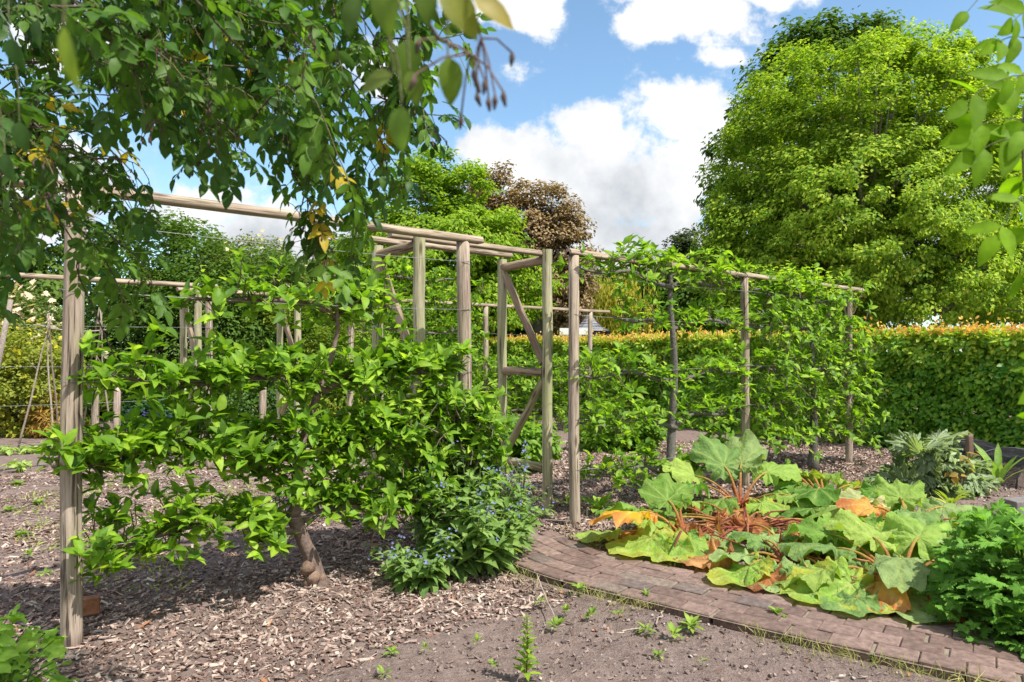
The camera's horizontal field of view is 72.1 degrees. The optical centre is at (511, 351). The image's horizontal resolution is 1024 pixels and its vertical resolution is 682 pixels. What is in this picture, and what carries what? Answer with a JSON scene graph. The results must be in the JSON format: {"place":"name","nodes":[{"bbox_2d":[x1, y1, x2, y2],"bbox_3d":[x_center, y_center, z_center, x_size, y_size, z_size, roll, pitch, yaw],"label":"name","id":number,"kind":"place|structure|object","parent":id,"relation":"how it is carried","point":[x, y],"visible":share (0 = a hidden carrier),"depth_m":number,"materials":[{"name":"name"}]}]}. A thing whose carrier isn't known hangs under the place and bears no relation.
{"place":"outdoors","nodes":[
{"label":"outdoors","id":0,"kind":"place"},
{"bbox_2d":[0,0,514,357],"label":"tree","id":1,"kind":"object","parent":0,"point":[167,87],"visible":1,"depth_m":1.75,"materials":[{"name":"green plant"}]},
{"bbox_2d":[0,353,1023,681],"bbox_3d":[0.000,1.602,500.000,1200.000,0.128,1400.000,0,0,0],"label":"ground","id":2,"kind":"structure","parent":0,"point":[618,647],"depth_m":4.04,"materials":[{"name":"soil"}]},
{"bbox_2d":[0,299,12,367],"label":"leaning pole","id":3,"kind":"object","parent":2,"relation":"on","point":[3,336],"visible":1,"depth_m":10.97,"materials":[{"name":"brown wood"}]},
{"bbox_2d":[0,444,19,455],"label":"seedling cabbage","id":4,"kind":"object","parent":2,"relation":"on","point":[6,450],"visible":0.98,"depth_m":10.86,"materials":[{"name":"green plant"}]},
{"bbox_2d":[0,458,32,472],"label":"seedling cabbage","id":5,"kind":"object","parent":2,"relation":"on","point":[19,466],"visible":0.96,"depth_m":9.37,"materials":[{"name":"green plant"}]},
{"bbox_2d":[10,479,24,485],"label":"seedling weed","id":6,"kind":"object","parent":2,"relation":"on","point":[17,483],"visible":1,"depth_m":8.29,"materials":[{"name":"green plant"}]},
{"bbox_2d":[12,530,32,537],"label":"seedling weed","id":7,"kind":"object","parent":2,"relation":"on","point":[23,532],"visible":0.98,"depth_m":6.00,"materials":[{"name":"green plant"}]},
{"bbox_2d":[0,416,50,437],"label":"golden edging","id":8,"kind":"object","parent":2,"relation":"on","point":[11,431],"visible":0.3,"depth_m":13.15,"materials":[{"name":"yellow plant"}]},
{"bbox_2d":[15,445,37,454],"bbox_3d":[-7.582,1.558,11.022,0.413,0.196,0.326,0,0,0],"label":"seedling cabbage","id":9,"kind":"object","parent":2,"relation":"on","point":[23,449],"visible":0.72,"depth_m":10.98,"materials":[{"name":"green plant"}]},
{"bbox_2d":[23,547,34,555],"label":"seedling weed","id":10,"kind":"object","parent":2,"relation":"on","point":[30,550],"visible":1,"depth_m":5.45,"materials":[{"name":"green plant"}]},
{"bbox_2d":[17,313,58,447],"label":"bean canes","id":11,"kind":"object","parent":2,"relation":"on","point":[49,328],"visible":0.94,"depth_m":11.65,"materials":[{"name":"brown wood"}]},
{"bbox_2d":[17,391,59,437],"bbox_3d":[-8.687,1.195,13.206,0.828,1.012,0.771,0,0,0],"label":"orange spurge","id":12,"kind":"object","parent":2,"relation":"on","point":[41,419],"visible":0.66,"depth_m":13.03,"materials":[{"name":"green plant"}]},
{"bbox_2d":[0,603,79,681],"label":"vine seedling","id":13,"kind":"object","parent":2,"relation":"on","point":[15,660],"visible":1,"depth_m":3.00,"materials":[{"name":"green plant"}]},
{"bbox_2d":[0,318,88,435],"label":"yellow shrub","id":14,"kind":"object","parent":2,"relation":"on","point":[24,373],"visible":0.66,"depth_m":13.10,"materials":[{"name":"green plant"}]},
{"bbox_2d":[0,279,88,399],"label":"flowering shrub","id":15,"kind":"object","parent":2,"relation":"on","point":[37,307],"visible":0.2,"depth_m":15.39,"materials":[{"name":"green plant"}]},
{"bbox_2d":[37,567,56,575],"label":"seedling weed","id":16,"kind":"object","parent":2,"relation":"on","point":[46,570],"visible":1,"depth_m":4.99,"materials":[{"name":"green plant"}]},
{"bbox_2d":[0,170,113,329],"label":"alder tree","id":17,"kind":"object","parent":2,"relation":"on","point":[53,286],"visible":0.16,"depth_m":29.73,"materials":[{"name":"green plant"}]},
{"bbox_2d":[42,363,112,426],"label":"grassy clump","id":18,"kind":"object","parent":2,"relation":"on","point":[102,400],"visible":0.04,"depth_m":14.55,"materials":[{"name":"green plant"}]},
{"bbox_2d":[83,594,99,615],"bbox_3d":[-2.553,1.535,4.260,0.105,0.105,0.065,0,0,-29],"label":"brick","id":19,"kind":"object","parent":2,"relation":"on","point":[91,604],"visible":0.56,"depth_m":4.24,"materials":[{"name":"brown brick"}]},
{"bbox_2d":[91,386,98,424],"bbox_3d":[-7.350,1.135,12.405,0.130,1.101,0.124,0,0,0],"label":"stub post","id":20,"kind":"object","parent":2,"relation":"on","point":[96,420],"visible":0.33,"depth_m":12.37,"materials":[{"name":"brown wood"}]},
{"bbox_2d":[83,308,110,437],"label":"bean canes","id":21,"kind":"object","parent":2,"relation":"on","point":[101,333],"visible":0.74,"depth_m":12.34,"materials":[{"name":"brown wood"}]},
{"bbox_2d":[37,324,105,331],"bbox_3d":[-7.517,-0.399,12.100,1.082,0.122,0.028,0,0,-41],"label":"crossing cane","id":22,"kind":"object","parent":21,"relation":"attached to","point":[61,329],"visible":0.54,"depth_m":11.96,"materials":[{"name":"brown wood"}]},
{"bbox_2d":[3,273,217,466],"bbox_3d":[-5.282,0.372,8.838,3.057,2.627,0.115,0,0,-41],"label":"espalier trellis","id":23,"kind":"object","parent":2,"relation":"on","point":[208,326],"visible":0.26,"depth_m":9.20,"materials":[{"name":"brown wood"}]},
{"bbox_2d":[39,296,189,418],"bbox_3d":[-9.638,0.152,16.997,4.297,3.121,2.597,0,0,0],"label":"laurel shrub","id":24,"kind":"object","parent":2,"relation":"on","point":[88,309],"visible":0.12,"depth_m":16.51,"materials":[{"name":"green plant"}]},
{"bbox_2d":[113,387,120,428],"bbox_3d":[-6.959,1.160,12.399,0.125,1.051,0.129,0,0,0],"label":"stub post","id":25,"kind":"object","parent":2,"relation":"on","point":[117,403],"visible":0.56,"depth_m":12.35,"materials":[{"name":"brown wood"}]},
{"bbox_2d":[0,472,282,592],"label":"ground weeds","id":26,"kind":"object","parent":2,"relation":"on","point":[116,576],"visible":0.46,"depth_m":6.58,"materials":[{"name":"green plant"}]},
{"bbox_2d":[111,396,176,430],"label":"blue geranium","id":27,"kind":"object","parent":2,"relation":"on","point":[144,406],"visible":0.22,"depth_m":14.03,"materials":[{"name":"green plant"}]},
{"bbox_2d":[1,193,321,347],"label":"elm tree","id":28,"kind":"object","parent":2,"relation":"on","point":[52,248],"visible":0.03,"depth_m":33.04,"materials":[{"name":"green plant"}]},
{"bbox_2d":[84,206,319,418],"bbox_3d":[-7.337,-0.850,16.537,5.700,5.022,3.681,0,0,0],"label":"rose shrub","id":29,"kind":"object","parent":2,"relation":"on","point":[183,271],"visible":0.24,"depth_m":16.06,"materials":[{"name":"green plant"}]},
{"bbox_2d":[176,287,300,461],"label":"garden arch","id":30,"kind":"structure","parent":2,"relation":"on","point":[282,409],"depth_m":10.69,"materials":[{"name":"brown wood"}]},
{"bbox_2d":[2,174,483,649],"bbox_3d":[-1.514,0.372,4.671,3.320,2.626,0.122,0,0,-41],"label":"espalier trellis","id":31,"kind":"object","parent":2,"relation":"on","point":[71,594],"visible":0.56,"depth_m":3.86,"materials":[{"name":"brown wood"}]},
{"bbox_2d":[192,372,301,433],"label":"box bush","id":32,"kind":"object","parent":2,"relation":"on","point":[249,404],"visible":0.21,"depth_m":13.79,"materials":[{"name":"green plant"}]},
{"bbox_2d":[188,229,323,412],"bbox_3d":[-6.423,-0.695,17.480,3.723,4.678,3.001,0,0,0],"label":"dusty shrub","id":33,"kind":"object","parent":2,"relation":"on","point":[251,244],"visible":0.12,"depth_m":17.26,"materials":[{"name":"green plant"}]},
{"bbox_2d":[259,387,266,439],"bbox_3d":[-4.389,1.160,12.400,0.125,1.051,0.129,0,0,0],"label":"stub post","id":34,"kind":"object","parent":2,"relation":"on","point":[262,400],"visible":0.4,"depth_m":12.35,"materials":[{"name":"brown wood"}]},
{"bbox_2d":[27,246,519,588],"bbox_3d":[-1.373,0.461,4.848,3.244,2.381,0.945,0,0,-39],"label":"espalier apple tree","id":35,"kind":"object","parent":2,"relation":"on","point":[433,427],"visible":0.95,"depth_m":4.56,"materials":[{"name":"green plant"}]},
{"bbox_2d":[228,298,389,421],"bbox_3d":[-4.589,0.158,15.992,4.214,3.046,2.623,0,0,0],"label":"privet shrub","id":36,"kind":"object","parent":2,"relation":"on","point":[333,405],"visible":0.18,"depth_m":15.53,"materials":[{"name":"green plant"}]},
{"bbox_2d":[238,231,401,394],"bbox_3d":[-6.736,-1.361,26.047,7.890,6.354,4.345,0,0,0],"label":"field maple","id":37,"kind":"object","parent":2,"relation":"on","point":[332,242],"depth_m":25.20,"materials":[{"name":"green plant"}]},
{"bbox_2d":[376,664,391,677],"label":"seedling weed","id":38,"kind":"object","parent":2,"relation":"on","point":[381,669],"visible":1,"depth_m":3.42,"materials":[{"name":"green plant"}]},
{"bbox_2d":[381,645,399,656],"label":"seedling weed","id":39,"kind":"object","parent":2,"relation":"on","point":[393,648],"visible":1,"depth_m":3.67,"materials":[{"name":"green plant"}]},
{"bbox_2d":[361,441,436,470],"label":"leafy bush","id":40,"kind":"object","parent":2,"relation":"on","point":[369,460],"visible":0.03,"depth_m":8.90,"materials":[{"name":"green plant"}]},
{"bbox_2d":[308,299,492,417],"bbox_3d":[-2.774,0.181,17.515,5.073,3.046,2.694,0,0,0],"label":"hazel shrub","id":41,"kind":"object","parent":2,"relation":"on","point":[479,348],"visible":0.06,"depth_m":17.30,"materials":[{"name":"green plant"}]},
{"bbox_2d":[363,526,462,598],"bbox_3d":[-0.695,1.442,4.846,0.730,0.458,0.681,0,0,0],"label":"green alkanet","id":42,"kind":"object","parent":2,"relation":"on","point":[411,571],"visible":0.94,"depth_m":4.78,"materials":[{"name":"green plant"}]},
{"bbox_2d":[336,259,490,419],"bbox_3d":[-1.570,0.051,11.866,2.862,3.259,1.415,0,0,-41],"label":"espalier apple tree","id":43,"kind":"object","parent":2,"relation":"on","point":[435,280],"visible":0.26,"depth_m":12.14,"materials":[{"name":"green plant"}]},
{"bbox_2d":[333,145,564,398],"bbox_3d":[-1.938,-2.150,20.556,7.080,7.904,5.393,0,0,0],"label":"maple tree","id":44,"kind":"object","parent":2,"relation":"on","point":[453,209],"visible":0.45,"depth_m":19.98,"materials":[{"name":"green plant"}]},
{"bbox_2d":[367,233,552,540],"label":"garden arch","id":45,"kind":"structure","parent":2,"relation":"on","point":[404,244],"depth_m":6.97,"materials":[{"name":"brown wood"}]},
{"bbox_2d":[312,296,609,414],"bbox_3d":[-0.600,0.397,12.869,7.100,2.576,0.117,0,0,-41],"label":"espalier trellis","id":46,"kind":"object","parent":2,"relation":"on","point":[485,349],"visible":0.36,"depth_m":12.94,"materials":[{"name":"brown wood"}]},
{"bbox_2d":[382,438,555,583],"bbox_3d":[-0.265,1.145,5.349,1.221,1.040,1.332,0,0,-37],"label":"green alkanet","id":47,"kind":"object","parent":2,"relation":"on","point":[486,536],"visible":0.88,"depth_m":5.09,"materials":[{"name":"green plant"}]},
{"bbox_2d":[487,659,497,666],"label":"seedling weed","id":48,"kind":"object","parent":2,"relation":"on","point":[491,661],"visible":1,"depth_m":3.53,"materials":[{"name":"green plant"}]},
{"bbox_2d":[0,439,1023,681],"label":"wood chips","id":49,"kind":"object","parent":2,"relation":"on","point":[866,460],"visible":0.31,"depth_m":4.64,"materials":[{"name":"brown wood"}]},
{"bbox_2d":[536,573,554,615],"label":"twig","id":50,"kind":"object","parent":49,"relation":"on","point":[544,593],"visible":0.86,"depth_m":4.52,"materials":[{"name":"beige wood"}]},
{"bbox_2d":[580,491,615,512],"bbox_3d":[0.842,1.474,6.968,0.461,0.185,0.513,0,0,-34],"label":"wild lettuce","id":51,"kind":"object","parent":49,"relation":"on","point":[598,503],"visible":0.94,"depth_m":6.95,"materials":[{"name":"green plant"}]},
{"bbox_2d":[474,315,555,339],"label":"beech tree","id":52,"kind":"object","parent":2,"relation":"on","point":[516,332],"visible":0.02,"depth_m":38.68,"materials":[{"name":"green plant"}]},
{"bbox_2d":[495,440,538,545],"bbox_3d":[0.022,1.169,5.743,0.430,0.906,0.485,0,0,-26],"label":"green alkanet","id":53,"kind":"object","parent":2,"relation":"on","point":[521,509],"visible":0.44,"depth_m":5.73,"materials":[{"name":"green plant"}]},
{"bbox_2d":[474,415,564,472],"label":"leafy bush","id":54,"kind":"object","parent":2,"relation":"on","point":[530,434],"visible":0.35,"depth_m":9.31,"materials":[{"name":"green plant"}]},
{"bbox_2d":[513,614,541,680],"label":"tall weed","id":55,"kind":"object","parent":2,"relation":"on","point":[527,658],"visible":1,"depth_m":3.42,"materials":[{"name":"green plant"}]},
{"bbox_2d":[459,159,607,335],"bbox_3d":[0.763,-3.336,31.168,6.890,10.285,4.856,0,0,0],"label":"copper beech","id":56,"kind":"object","parent":2,"relation":"on","point":[556,230],"visible":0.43,"depth_m":30.27,"materials":[{"name":"brown plant"}]},
{"bbox_2d":[472,352,599,429],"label":"espalier apple tree","id":57,"kind":"object","parent":2,"relation":"on","point":[557,365],"visible":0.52,"depth_m":13.65,"materials":[{"name":"green plant"}]},
{"bbox_2d":[545,616,566,629],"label":"seedling weed","id":58,"kind":"object","parent":2,"relation":"on","point":[556,621],"visible":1,"depth_m":4.02,"materials":[{"name":"green plant"}]},
{"bbox_2d":[553,494,583,504],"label":"dock plant","id":59,"kind":"object","parent":2,"relation":"on","point":[567,497],"visible":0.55,"depth_m":7.19,"materials":[{"name":"green plant"}]},
{"bbox_2d":[571,582,587,589],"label":"seedling weed","id":60,"kind":"object","parent":2,"relation":"on","point":[578,584],"visible":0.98,"depth_m":4.66,"materials":[{"name":"green plant"}]},
{"bbox_2d":[583,606,598,618],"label":"seedling weed","id":61,"kind":"object","parent":2,"relation":"on","point":[591,610],"visible":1,"depth_m":4.21,"materials":[{"name":"green plant"}]},
{"bbox_2d":[579,314,609,336],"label":"garden pavilion","id":62,"kind":"structure","parent":2,"relation":"on","point":[595,326],"depth_m":28.57,"materials":[{"name":"wood"}]},
{"bbox_2d":[582,265,612,322],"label":"ash tree","id":63,"kind":"object","parent":2,"relation":"on","point":[603,275],"visible":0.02,"depth_m":60.46,"materials":[{"name":"green plant"}]},
{"bbox_2d":[563,416,667,453],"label":"leafy bush","id":64,"kind":"object","parent":2,"relation":"on","point":[586,441],"visible":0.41,"depth_m":10.87,"materials":[{"name":"green plant"}]},
{"bbox_2d":[583,264,662,336],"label":"weeping willow","id":65,"kind":"object","parent":2,"relation":"on","point":[603,300],"visible":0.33,"depth_m":45.01,"materials":[{"name":"green plant"}]},
{"bbox_2d":[579,348,668,418],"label":"espalier apple tree","id":66,"kind":"object","parent":2,"relation":"on","point":[607,388],"visible":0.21,"depth_m":15.07,"materials":[{"name":"green plant"}]},
{"bbox_2d":[616,626,640,633],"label":"twig","id":67,"kind":"object","parent":2,"relation":"on","point":[622,632],"visible":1,"depth_m":3.91,"materials":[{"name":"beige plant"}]},
{"bbox_2d":[629,470,651,488],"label":"dock plant","id":68,"kind":"object","parent":2,"relation":"on","point":[644,476],"visible":0.16,"depth_m":7.47,"materials":[{"name":"green plant"}]},
{"bbox_2d":[635,621,657,633],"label":"seedling weed","id":69,"kind":"object","parent":2,"relation":"on","point":[644,627],"visible":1,"depth_m":3.96,"materials":[{"name":"green plant"}]},
{"bbox_2d":[652,649,664,658],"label":"seedling weed","id":70,"kind":"object","parent":2,"relation":"on","point":[657,652],"visible":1,"depth_m":3.64,"materials":[{"name":"green plant"}]},
{"bbox_2d":[551,234,768,490],"bbox_3d":[1.664,0.223,7.398,3.050,2.827,0.732,0,0,-42],"label":"espalier apple tree","id":71,"kind":"object","parent":2,"relation":"on","point":[675,419],"visible":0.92,"depth_m":7.22,"materials":[{"name":"green plant"}]},
{"bbox_2d":[571,473,760,561],"bbox_3d":[1.302,1.337,5.741,1.410,0.439,1.282,0,0,-28],"label":"rhubarb plant","id":72,"kind":"object","parent":2,"relation":"on","point":[681,542],"visible":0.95,"depth_m":5.62,"materials":[{"name":"green plant"}]},
{"bbox_2d":[665,621,684,638],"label":"seedling weed","id":73,"kind":"object","parent":2,"relation":"on","point":[672,628],"visible":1,"depth_m":3.90,"materials":[{"name":"green plant"}]},
{"bbox_2d":[654,227,702,331],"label":"dark conifer","id":74,"kind":"object","parent":2,"relation":"on","point":[683,241],"visible":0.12,"depth_m":59.40,"materials":[{"name":"green plant"}]},
{"bbox_2d":[678,612,704,632],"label":"seedling weed","id":75,"kind":"object","parent":2,"relation":"on","point":[692,621],"visible":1,"depth_m":4.01,"materials":[{"name":"green plant"}]},
{"bbox_2d":[630,261,759,334],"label":"oak tree","id":76,"kind":"object","parent":2,"relation":"on","point":[684,301],"visible":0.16,"depth_m":46.05,"materials":[{"name":"green plant"}]},
{"bbox_2d":[565,248,864,525],"bbox_3d":[2.849,0.372,8.424,6.170,2.629,0.117,0,0,-41],"label":"espalier trellis","id":77,"kind":"object","parent":2,"relation":"on","point":[573,397],"visible":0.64,"depth_m":6.45,"materials":[{"name":"brown wood"}]},
{"bbox_2d":[630,500,839,555],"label":"rhubarb plant","id":78,"kind":"object","parent":2,"relation":"on","point":[723,518],"visible":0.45,"depth_m":6.01,"materials":[{"name":"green plant"}]},
{"bbox_2d":[457,312,1023,460],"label":"hornbeam hedge","id":79,"kind":"object","parent":2,"relation":"on","point":[936,394],"visible":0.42,"depth_m":11.23,"materials":[{"name":"green plant"}]},
{"bbox_2d":[661,429,837,519],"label":"rhubarb plant","id":80,"kind":"object","parent":2,"relation":"on","point":[733,458],"visible":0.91,"depth_m":7.15,"materials":[{"name":"green plant"}]},
{"bbox_2d":[498,520,1013,681],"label":"grass","id":81,"kind":"structure","parent":2,"relation":"on","point":[841,648],"depth_m":3.73,"materials":[{"name":"green plant"}]},
{"bbox_2d":[673,530,911,613],"bbox_3d":[2.068,1.446,4.927,1.497,0.220,1.547,0,0,-38],"label":"rhubarb plant","id":82,"kind":"object","parent":2,"relation":"on","point":[756,572],"visible":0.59,"depth_m":4.90,"materials":[{"name":"green plant"}]},
{"bbox_2d":[706,260,890,478],"bbox_3d":[3.995,0.225,9.407,3.311,2.824,1.379,0,0,-41],"label":"espalier apple tree","id":83,"kind":"object","parent":2,"relation":"on","point":[838,358],"visible":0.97,"depth_m":9.09,"materials":[{"name":"green plant"}]},
{"bbox_2d":[686,5,945,330],"bbox_3d":[13.397,-6.408,31.231,11.994,16.416,8.624,0,0,0],"label":"dark tree","id":84,"kind":"object","parent":2,"relation":"on","point":[831,29],"visible":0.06,"depth_m":29.82,"materials":[{"name":"green plant"}]},
{"bbox_2d":[749,469,928,516],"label":"rhubarb plant","id":85,"kind":"object","parent":2,"relation":"on","point":[810,488],"visible":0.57,"depth_m":6.85,"materials":[{"name":"green plant"}]},
{"bbox_2d":[685,17,1023,355],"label":"lime tree","id":86,"kind":"object","parent":2,"relation":"on","point":[873,164],"visible":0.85,"depth_m":23.06,"materials":[{"name":"green plant"}]},
{"bbox_2d":[773,508,1005,623],"bbox_3d":[2.562,1.367,4.702,1.626,0.378,1.516,0,0,14],"label":"rhubarb plant","id":87,"kind":"object","parent":2,"relation":"on","point":[896,577],"visible":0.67,"depth_m":4.55,"materials":[{"name":"green plant"}]},
{"bbox_2d":[778,474,1023,557],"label":"rhubarb plant","id":88,"kind":"object","parent":2,"relation":"on","point":[886,499],"visible":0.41,"depth_m":6.12,"materials":[{"name":"green plant"}]},
{"bbox_2d":[863,429,1003,499],"bbox_3d":[4.802,1.353,8.147,1.279,0.932,1.252,0,0,-29],"label":"globe artichoke","id":89,"kind":"object","parent":2,"relation":"on","point":[938,456],"visible":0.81,"depth_m":7.88,"materials":[{"name":"green plant"}]},
{"bbox_2d":[864,522,1019,579],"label":"rhubarb plant","id":90,"kind":"object","parent":2,"relation":"on","point":[880,528],"visible":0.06,"depth_m":5.00,"materials":[{"name":"green plant"}]},
{"bbox_2d":[929,490,970,502],"bbox_3d":[4.424,1.469,7.101,0.364,0.192,0.371,0,0,22],"label":"foxglove rosette","id":91,"kind":"object","parent":2,"relation":"on","point":[951,500],"visible":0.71,"depth_m":7.06,"materials":[{"name":"green plant"}]},
{"bbox_2d":[944,452,977,484],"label":"bronze leaf plant","id":92,"kind":"object","parent":2,"relation":"on","point":[954,478],"visible":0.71,"depth_m":7.69,"materials":[{"name":"orange plant"}]},
{"bbox_2d":[916,497,1023,659],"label":"hardy geranium","id":93,"kind":"object","parent":2,"relation":"on","point":[987,595],"visible":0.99,"depth_m":3.92,"materials":[{"name":"green plant"}]},
{"bbox_2d":[965,434,978,457],"bbox_3d":[5.954,1.375,9.089,0.176,0.621,0.093,0,0,9],"label":"stake pair","id":94,"kind":"object","parent":2,"relation":"on","point":[969,446],"visible":0.3,"depth_m":9.06,"materials":[{"name":"brown wood"}]},
{"bbox_2d":[938,0,1023,418],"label":"overhanging shrub","id":95,"kind":"object","parent":2,"relation":"on","point":[971,132],"visible":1,"depth_m":1.20,"materials":[{"name":"green plant"}]},
{"bbox_2d":[950,92,1023,326],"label":"tree","id":96,"kind":"object","parent":2,"relation":"on","point":[1015,321],"visible":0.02,"depth_m":27.05,"materials":[{"name":"green plant"}]},
{"bbox_2d":[951,439,1023,488],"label":"black netting","id":97,"kind":"object","parent":2,"relation":"on","point":[1007,452],"visible":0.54,"depth_m":8.79,"materials":[{"name":"black plastic"}]},
{"bbox_2d":[974,443,1023,486],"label":"horseradish","id":98,"kind":"object","parent":2,"relation":"on","point":[998,470],"visible":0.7,"depth_m":8.09,"materials":[{"name":"green plant"}]},
{"bbox_2d":[1003,496,1023,513],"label":"stone block","id":99,"kind":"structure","parent":2,"relation":"on","point":[1016,503],"depth_m":6.82,"materials":[{"name":"grey stone"}]},
{"bbox_2d":[1017,618,1023,658],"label":"hardy geranium","id":100,"kind":"object","parent":2,"relation":"on","point":[1021,632],"visible":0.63,"depth_m":3.63,"materials":[{"name":"green plant"}]},
{"bbox_2d":[0,0,1023,352],"label":"sky","id":101,"kind":"structure","parent":0,"point":[614,102],"materials":[{"name":"blue"}]},
{"bbox_2d":[560,328,587,334],"bbox_3d":[2.454,0.335,27.038,1.250,2.500,0.125,0,0,0],"label":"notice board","id":102,"kind":"object","parent":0,"point":[565,331],"visible":0.29,"depth_m":26.98,"materials":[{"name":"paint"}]},
{"bbox_2d":[640,279,644,333],"bbox_3d":[6.306,-1.165,34.000,0.460,5.500,0.398,0,0,0],"label":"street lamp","id":103,"kind":"object","parent":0,"point":[642,326],"visible":0.12,"depth_m":33.97,"materials":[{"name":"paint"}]},
{"bbox_2d":[512,530,1023,681],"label":"path","id":104,"kind":"structure","parent":0,"point":[559,559],"depth_m":4.19,"materials":[{"name":"brick"}]},
{"bbox_2d":[767,605,786,616],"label":"seedling weed","id":105,"kind":"object","parent":104,"relation":"on","point":[777,610],"visible":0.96,"depth_m":4.19,"materials":[{"name":"green plant"}]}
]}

